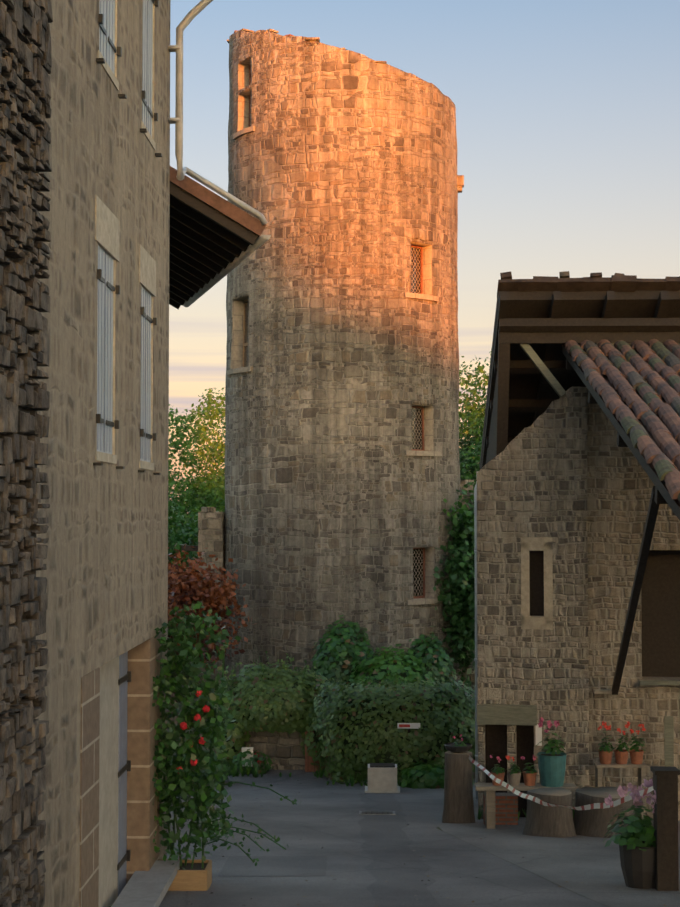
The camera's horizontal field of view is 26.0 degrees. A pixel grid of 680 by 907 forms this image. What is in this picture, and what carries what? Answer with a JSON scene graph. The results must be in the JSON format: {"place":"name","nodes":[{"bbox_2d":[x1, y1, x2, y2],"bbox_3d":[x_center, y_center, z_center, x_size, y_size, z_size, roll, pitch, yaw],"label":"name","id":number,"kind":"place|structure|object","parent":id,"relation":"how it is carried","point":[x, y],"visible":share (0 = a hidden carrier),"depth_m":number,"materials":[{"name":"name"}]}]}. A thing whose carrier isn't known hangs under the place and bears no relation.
{"place":"outdoors","nodes":[
{"label":"outdoors","id":0,"kind":"place"},
{"bbox_2d":[181,480,474,709],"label":"ruined tower walls","id":1,"kind":"structure","parent":0,"point":[211,529],"depth_m":36.72,"materials":[{"name":"grey stone"}]},
{"bbox_2d":[109,532,608,906],"bbox_3d":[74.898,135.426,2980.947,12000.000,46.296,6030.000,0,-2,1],"label":"ground","id":2,"kind":"structure","parent":0,"point":[203,748],"depth_m":31.75,"materials":[{"name":"grey stone"}]},
{"bbox_2d":[0,0,52,906],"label":"stone wall","id":3,"kind":"structure","parent":2,"relation":"on","point":[25,72],"depth_m":7.84,"materials":[{"name":"stone"}]},
{"bbox_2d":[35,0,169,906],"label":"shuttered house","id":4,"kind":"structure","parent":2,"relation":"on","point":[105,572],"depth_m":11.72,"materials":[{"name":"beige stone"}]},
{"bbox_2d":[79,0,179,906],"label":"window shutters","id":5,"kind":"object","parent":4,"relation":"attached to","point":[150,886],"depth_m":12.73,"materials":[{"name":"grey wood"}]},
{"bbox_2d":[168,0,270,306],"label":"gutter and downpipe","id":6,"kind":"object","parent":4,"relation":"attached to","point":[177,48],"visible":0.96,"depth_m":15.20,"materials":[{"name":"metal"}]},
{"bbox_2d":[168,449,184,516],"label":"tree","id":7,"kind":"object","parent":2,"relation":"on","point":[173,482],"depth_m":61.12,"materials":[{"name":"green plant"}]},
{"bbox_2d":[168,496,218,570],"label":"bush","id":8,"kind":"object","parent":2,"relation":"on","point":[178,535],"visible":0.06,"depth_m":40.86,"materials":[{"name":"green plant"}]},
{"bbox_2d":[168,388,225,556],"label":"tree","id":9,"kind":"object","parent":2,"relation":"on","point":[209,491],"visible":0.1,"depth_m":67.48,"materials":[{"name":"green plant"}]},
{"bbox_2d":[167,540,255,735],"bbox_3d":[-3.783,4.319,33.780,3.306,4.706,3.442,1,-3,-30],"label":"copper beech tree","id":10,"kind":"object","parent":2,"relation":"on","point":[185,586],"visible":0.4,"depth_m":33.46,"materials":[{"name":"red plant"}]},
{"bbox_2d":[169,166,265,308],"bbox_3d":[-3.625,1.013,21.559,3.800,11.814,6.497,1,-2,-15],"label":"roof eave","id":11,"kind":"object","parent":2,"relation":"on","point":[212,234],"depth_m":19.88,"materials":[{"name":"brown wood"}]},
{"bbox_2d":[171,615,456,788],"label":"shrubs","id":12,"kind":"object","parent":2,"relation":"on","point":[344,654],"visible":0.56,"depth_m":32.85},
{"bbox_2d":[224,30,461,694],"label":"tower","id":13,"kind":"structure","parent":2,"relation":"on","point":[342,170],"depth_m":35.10,"materials":[{"name":"beige stone"}]},
{"bbox_2d":[227,28,463,604],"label":"window surrounds","id":14,"kind":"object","parent":13,"relation":"attached to","point":[417,417],"depth_m":35.76,"materials":[{"name":"beige stone"}]},
{"bbox_2d":[212,702,474,778],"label":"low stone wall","id":15,"kind":"structure","parent":2,"relation":"on","point":[284,751],"depth_m":28.83,"materials":[{"name":"beige stone"}]},
{"bbox_2d":[213,663,333,769],"bbox_3d":[-1.343,5.167,28.953,2.607,2.134,1.279,0,-2,1],"label":"ivy on garden wall","id":16,"kind":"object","parent":15,"relation":"attached to","point":[270,701],"visible":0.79,"depth_m":28.54,"materials":[{"name":"green plant"}]},
{"bbox_2d":[305,723,325,771],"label":"garden gate","id":17,"kind":"structure","parent":15,"relation":"attached to","point":[309,767],"depth_m":28.58,"materials":[{"name":"brown wood"}]},
{"bbox_2d":[224,651,474,783],"bbox_3d":[0.278,5.029,28.040,5.542,2.331,1.955,-1,-2,15],"label":"hedge","id":18,"kind":"object","parent":2,"relation":"on","point":[361,731],"visible":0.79,"depth_m":27.25,"materials":[{"name":"green plant"}]},
{"bbox_2d":[397,723,419,739],"bbox_3d":[1.270,5.290,27.209,0.420,0.656,0.275,0,-2,1],"label":"sign","id":19,"kind":"object","parent":18,"relation":"on","point":[408,726],"visible":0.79,"depth_m":27.09,"materials":[{"name":"white paint"}]},
{"bbox_2d":[159,770,607,906],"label":"road lane","id":20,"kind":"structure","parent":2,"relation":"on","point":[498,882],"depth_m":16.97,"materials":[{"name":"grey asphalt"}]},
{"bbox_2d":[159,859,211,890],"bbox_3d":[-1.523,4.085,14.236,0.525,0.220,0.445,0,-2,1],"label":"planter box","id":21,"kind":"object","parent":20,"relation":"on","point":[197,877],"visible":0.5,"depth_m":14.01,"materials":[{"name":"brown wood"}]},
{"bbox_2d":[152,600,301,869],"bbox_3d":[-1.189,2.742,14.328,1.634,2.625,0.985,0,-2,1],"label":"climbing rose","id":22,"kind":"object","parent":21,"relation":"on","point":[212,729],"visible":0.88,"depth_m":14.21,"materials":[{"name":"green plant"}]},
{"bbox_2d":[230,747,274,773],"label":"garden flowers","id":23,"kind":"object","parent":20,"relation":"on","point":[246,755],"visible":0.75,"depth_m":28.35,"materials":[{"name":"green plant"}]},
{"bbox_2d":[218,793,439,906],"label":"road repair strip","id":24,"kind":"object","parent":20,"relation":"on","point":[400,867],"visible":0.85,"depth_m":15.96,"materials":[{"name":"asphalt"}]},
{"bbox_2d":[359,811,395,814],"bbox_3d":[0.553,5.352,21.943,0.540,0.068,0.538,0,-2,1],"label":"drain cover","id":25,"kind":"object","parent":20,"relation":"on","point":[376,812],"visible":0.96,"depth_m":21.80,"materials":[{"name":"black metal"}]},
{"bbox_2d":[365,763,399,792],"bbox_3d":[0.751,5.750,26.077,0.620,0.480,0.500,0,-2,1],"label":"stone block","id":26,"kind":"object","parent":20,"relation":"on","point":[382,777],"depth_m":25.87,"materials":[{"name":"stone"}]},
{"bbox_2d":[227,760,574,819],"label":"wall weeds","id":27,"kind":"object","parent":20,"relation":"on","point":[255,773],"visible":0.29,"depth_m":27.92,"materials":[{"name":"green plant"}]},
{"bbox_2d":[169,779,666,906],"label":"fallen leaves","id":28,"kind":"object","parent":20,"relation":"on","point":[377,860],"visible":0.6,"depth_m":16.59,"materials":[{"name":"plant"}]},
{"bbox_2d":[433,482,475,687],"bbox_3d":[3.595,3.658,36.298,3.402,6.278,3.828,-1,-2,22],"label":"ivy","id":29,"kind":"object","parent":2,"relation":"on","point":[461,593],"depth_m":35.58,"materials":[{"name":"green plant"}]},
{"bbox_2d":[459,348,491,504],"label":"tree","id":30,"kind":"object","parent":2,"relation":"on","point":[473,426],"depth_m":47.60,"materials":[{"name":"green plant"}]},
{"bbox_2d":[477,386,588,818],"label":"stone wall","id":31,"kind":"structure","parent":2,"relation":"on","point":[532,480],"depth_m":21.20,"materials":[{"name":"beige stone"}]},
{"bbox_2d":[474,472,477,799],"bbox_3d":[6.723,3.027,24.552,8.952,5.464,0.195,0,-2,1],"label":"drainpipe","id":32,"kind":"object","parent":31,"relation":"attached to","point":[475,658],"visible":0.27,"depth_m":24.58,"materials":[{"name":"grey metal"}]},
{"bbox_2d":[438,808,679,906],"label":"forecourt paving","id":33,"kind":"structure","parent":2,"relation":"on","point":[574,862],"depth_m":16.46,"materials":[{"name":"grey concrete"}]},
{"bbox_2d":[442,751,474,822],"bbox_3d":[1.661,4.688,20.707,0.468,0.980,0.456,0,-2,1],"label":"stump post","id":34,"kind":"object","parent":33,"relation":"on","point":[458,807],"visible":0.85,"depth_m":20.53,"materials":[{"name":"brown wood"}]},
{"bbox_2d":[444,734,471,752],"bbox_3d":[1.661,4.080,20.713,0.400,0.235,0.390,0,-2,1],"label":"bowl on stump","id":35,"kind":"object","parent":34,"relation":"on","point":[458,747],"visible":0.98,"depth_m":20.61,"materials":[{"name":"stone"}]},
{"bbox_2d":[483,793,517,824],"bbox_3d":[2.225,4.929,20.416,0.460,0.415,0.220,0,-2,1],"label":"brick stack","id":36,"kind":"object","parent":33,"relation":"on","point":[506,808],"visible":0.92,"depth_m":20.30,"materials":[{"name":"red brick"}]},
{"bbox_2d":[475,783,576,828],"bbox_3d":[2.501,4.764,19.884,1.350,0.585,0.340,0,-2,1],"label":"bench plank","id":37,"kind":"object","parent":33,"relation":"on","point":[489,789],"visible":0.83,"depth_m":19.78,"materials":[{"name":"brown wood"}]},
{"bbox_2d":[490,755,537,785],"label":"potted geraniums","id":38,"kind":"object","parent":37,"relation":"on","point":[514,775],"visible":0.96,"depth_m":19.82,"materials":[{"name":"ceramic"}]},
{"bbox_2d":[536,717,566,786],"bbox_3d":[2.856,4.020,19.877,0.401,0.902,0.437,-1,-2,20],"label":"teal pot","id":39,"kind":"object","parent":37,"relation":"on","point":[552,765],"visible":1,"depth_m":19.74,"materials":[{"name":"ceramic"}]},
{"bbox_2d":[523,787,636,837],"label":"tree stumps","id":40,"kind":"object","parent":33,"relation":"on","point":[551,821],"visible":0.62,"depth_m":18.84,"materials":[{"name":"brown wood"}]},
{"bbox_2d":[603,779,656,888],"bbox_3d":[2.907,3.717,14.408,0.681,1.026,0.653,0,-2,1],"label":"potted plant","id":41,"kind":"object","parent":33,"relation":"on","point":[635,839],"visible":0.77,"depth_m":14.22,"materials":[{"name":"plant"}]},
{"bbox_2d":[593,716,673,824],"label":"geraniums","id":42,"kind":"object","parent":33,"relation":"on","point":[621,754],"visible":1,"depth_m":20.42,"materials":[{"name":"red plant"}]},
{"bbox_2d":[650,766,679,890],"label":"wooden post","id":43,"kind":"object","parent":33,"relation":"on","point":[665,814],"visible":0.85,"depth_m":14.09,"materials":[{"name":"brown wood"}]},
{"bbox_2d":[469,755,653,809],"bbox_3d":[2.420,3.771,17.423,0.035,0.920,6.617,0,-2,-11],"label":"chain","id":44,"kind":"object","parent":43,"relation":"attached to","point":[584,807],"visible":0.94,"depth_m":17.21,"materials":[{"name":"white plastic"}]},
{"bbox_2d":[480,271,679,468],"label":"barn roof","id":45,"kind":"structure","parent":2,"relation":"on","point":[540,321],"depth_m":21.06,"materials":[{"name":"brown wood"}]},
{"bbox_2d":[562,339,679,520],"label":"canal canopy tiles","id":46,"kind":"object","parent":45,"relation":"attached to","point":[634,394],"visible":1,"depth_m":17.49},
{"bbox_2d":[587,389,679,820],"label":"stone wall","id":47,"kind":"structure","parent":2,"relation":"on","point":[620,484],"depth_m":21.16,"materials":[{"name":"beige stone"}]},
{"bbox_2d":[612,486,659,694],"bbox_3d":[3.578,1.885,18.019,0.085,2.877,6.204,0,-2,6],"label":"canopy strut","id":48,"kind":"object","parent":47,"relation":"attached to","point":[653,508],"visible":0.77,"depth_m":17.34,"materials":[{"name":"brown wood"}]},
{"bbox_2d":[168,0,679,510],"label":"sky","id":49,"kind":"structure","parent":0,"point":[568,111],"materials":[{"name":"blue"}]},
{"bbox_2d":[477,537,552,757],"bbox_3d":[2.511,2.781,21.156,1.085,3.150,0.100,0,-2,7],"label":"window surround","id":50,"kind":"object","parent":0,"point":[495,714],"visible":0.85,"depth_m":21.14,"materials":[{"name":"beige stone"}]}
]}

